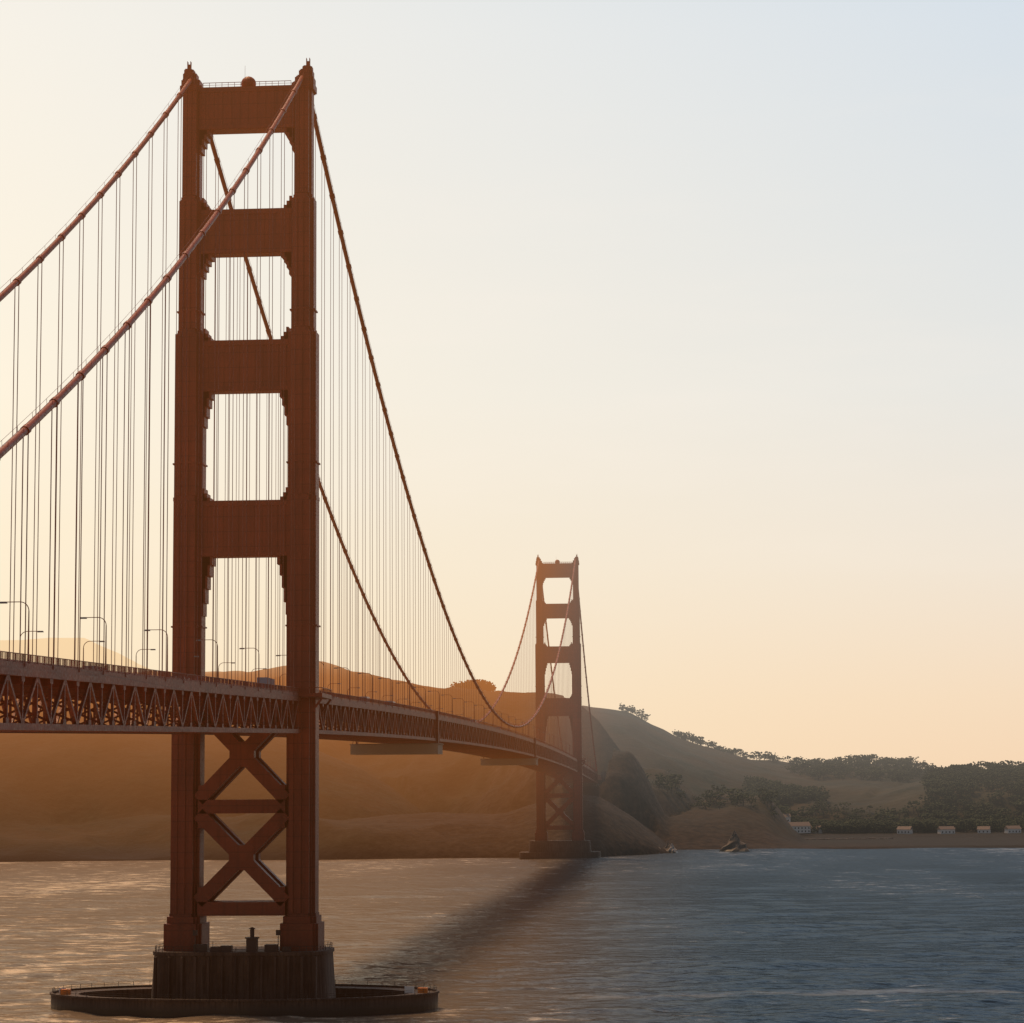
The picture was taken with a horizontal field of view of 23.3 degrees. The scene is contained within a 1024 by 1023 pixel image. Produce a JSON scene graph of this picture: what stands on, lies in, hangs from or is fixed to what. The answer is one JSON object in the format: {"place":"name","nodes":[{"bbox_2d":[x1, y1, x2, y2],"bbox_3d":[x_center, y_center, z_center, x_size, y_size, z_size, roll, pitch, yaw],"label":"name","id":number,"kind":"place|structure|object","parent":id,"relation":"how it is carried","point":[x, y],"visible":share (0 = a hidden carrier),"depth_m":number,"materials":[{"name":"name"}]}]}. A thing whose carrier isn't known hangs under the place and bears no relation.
{"place":"outdoors","nodes":[
{"label":"outdoors","id":0,"kind":"place"},
{"bbox_2d":[0,638,1023,861],"bbox_3d":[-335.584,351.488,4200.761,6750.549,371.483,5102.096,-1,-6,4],"label":"hills","id":1,"kind":"structure","parent":0,"point":[85,797],"depth_m":2160.60,"materials":[{"name":"brown soil"}]},
{"bbox_2d":[558,771,605,784],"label":"pylons","id":2,"kind":"object","parent":1,"relation":"on","point":[603,774],"visible":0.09,"depth_m":2192.01,"materials":[{"name":"concrete"}]},
{"bbox_2d":[667,843,676,852],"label":"guano rocks","id":3,"kind":"object","parent":1,"relation":"on","point":[672,849],"visible":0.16,"depth_m":1985.96,"materials":[{"name":"grey stone"}]},
{"bbox_2d":[658,830,750,853],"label":"shore rocks","id":4,"kind":"object","parent":1,"relation":"on","point":[735,844],"visible":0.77,"depth_m":2013.01,"materials":[{"name":"grey stone"}]},
{"bbox_2d":[449,679,1023,832],"bbox_3d":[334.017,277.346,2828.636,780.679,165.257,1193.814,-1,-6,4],"label":"trees","id":5,"kind":"object","parent":1,"relation":"on","point":[777,789],"visible":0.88,"depth_m":2665.82,"materials":[{"name":"green plant"}]},
{"bbox_2d":[466,684,1023,833],"bbox_3d":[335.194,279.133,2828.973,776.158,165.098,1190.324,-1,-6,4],"label":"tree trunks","id":6,"kind":"object","parent":1,"relation":"on","point":[881,830],"visible":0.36,"depth_m":2624.42,"materials":[{"name":"brown plant"}]},
{"bbox_2d":[785,817,1020,833],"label":"building walls","id":7,"kind":"structure","parent":1,"relation":"on","point":[800,830],"depth_m":2493.47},
{"bbox_2d":[783,814,1021,828],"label":"fort baker roofs","id":8,"kind":"structure","parent":7,"relation":"on","point":[898,827],"depth_m":2495.26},
{"bbox_2d":[788,820,1019,832],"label":"fort baker windows","id":9,"kind":"structure","parent":7,"relation":"in","point":[898,831],"depth_m":2490.97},
{"bbox_2d":[0,848,1023,1022],"bbox_3d":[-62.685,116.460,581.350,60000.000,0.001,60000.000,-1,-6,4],"label":"water","id":10,"kind":"structure","parent":0,"point":[808,948],"depth_m":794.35,"materials":[{"name":"liquid"}]},
{"bbox_2d":[50,840,600,1017],"bbox_3d":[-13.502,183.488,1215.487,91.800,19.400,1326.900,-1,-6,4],"label":"tower piers","id":11,"kind":"structure","parent":10,"relation":"on","point":[239,982],"depth_m":571.07,"materials":[{"name":"concrete"}]},
{"bbox_2d":[59,986,413,992],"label":"fender signs","id":12,"kind":"object","parent":11,"relation":"on","point":[410,989],"visible":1,"depth_m":569.07,"materials":[{"name":"metal"}]},
{"bbox_2d":[52,927,435,998],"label":"pier equipment","id":13,"kind":"object","parent":11,"relation":"on","point":[251,941],"visible":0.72,"depth_m":573.48,"materials":[{"name":"grey metal"}]},
{"bbox_2d":[61,988,427,994],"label":"life rings","id":14,"kind":"object","parent":11,"relation":"on","point":[68,991],"visible":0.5,"depth_m":574.52,"materials":[{"name":"orange"}]},
{"bbox_2d":[163,58,585,950],"bbox_3d":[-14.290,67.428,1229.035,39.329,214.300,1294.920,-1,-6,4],"label":"bridge towers","id":15,"kind":"structure","parent":11,"relation":"on","point":[247,104],"depth_m":591.64,"materials":[{"name":"red metal"}]},
{"bbox_2d":[0,74,597,773],"bbox_3d":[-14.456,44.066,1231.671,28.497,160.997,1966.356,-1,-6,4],"label":"cables","id":16,"kind":"object","parent":15,"relation":"attached to","point":[48,408],"visible":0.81,"depth_m":600.54,"materials":[{"name":"paint"}]},
{"bbox_2d":[0,88,597,772],"bbox_3d":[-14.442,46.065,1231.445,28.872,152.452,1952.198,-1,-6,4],"label":"suspender ropes","id":17,"kind":"object","parent":16,"relation":"hanging from","point":[144,648],"visible":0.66,"depth_m":551.27,"materials":[{"name":"paint"}]},
{"bbox_2d":[0,75,597,770],"bbox_3d":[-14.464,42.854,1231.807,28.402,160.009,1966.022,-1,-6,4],"label":"bands","id":18,"kind":"object","parent":16,"relation":"attached to","point":[266,315],"visible":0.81,"depth_m":549.12,"materials":[{"name":"paint"}]},
{"bbox_2d":[0,659,597,782],"bbox_3d":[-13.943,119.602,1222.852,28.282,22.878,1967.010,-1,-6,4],"label":"deck truss","id":19,"kind":"object","parent":15,"relation":"attached to","point":[46,684],"visible":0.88,"depth_m":490.90,"materials":[{"name":"red metal"}]},
{"bbox_2d":[0,651,596,771],"bbox_3d":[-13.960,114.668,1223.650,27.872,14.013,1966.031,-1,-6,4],"label":"deck railing","id":20,"kind":"object","parent":19,"relation":"on","point":[94,666],"visible":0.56,"depth_m":459.84,"materials":[{"name":"red metal"}]},
{"bbox_2d":[352,711,536,758],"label":"traveller hangers","id":21,"kind":"object","parent":19,"relation":"attached to","point":[437,739],"visible":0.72,"depth_m":877.17},
{"bbox_2d":[349,743,538,765],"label":"maintenance platforms","id":22,"kind":"object","parent":21,"relation":"on","point":[401,749],"visible":1,"depth_m":870.77,"materials":[{"name":"beige"}]},
{"bbox_2d":[0,0,1023,768],"label":"sky","id":23,"kind":"structure","parent":0,"point":[715,307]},
{"bbox_3d":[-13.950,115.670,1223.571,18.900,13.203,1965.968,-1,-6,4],"label":"road surface","id":24,"kind":"structure","parent":0,"visible":0},
{"bbox_2d":[14,601,593,766],"bbox_3d":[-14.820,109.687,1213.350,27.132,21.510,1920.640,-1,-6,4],"label":"lamp posts","id":25,"kind":"object","parent":24,"relation":"on","point":[28,631],"visible":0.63,"depth_m":578.17,"materials":[{"name":"metal"}]},
{"bbox_2d":[0,602,568,745],"bbox_3d":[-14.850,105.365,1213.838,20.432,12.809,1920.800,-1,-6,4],"label":"street lamp heads","id":26,"kind":"object","parent":25,"relation":"attached to","point":[263,668],"visible":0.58,"depth_m":580.37,"materials":[{"name":"grey metal"}]},
{"bbox_2d":[171,676,498,728],"bbox_3d":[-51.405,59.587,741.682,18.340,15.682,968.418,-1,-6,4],"label":"vehicles","id":27,"kind":"object","parent":24,"relation":"on","point":[264,680],"visible":0.01,"depth_m":569.55,"materials":[{"name":"grey paint"}]}
]}

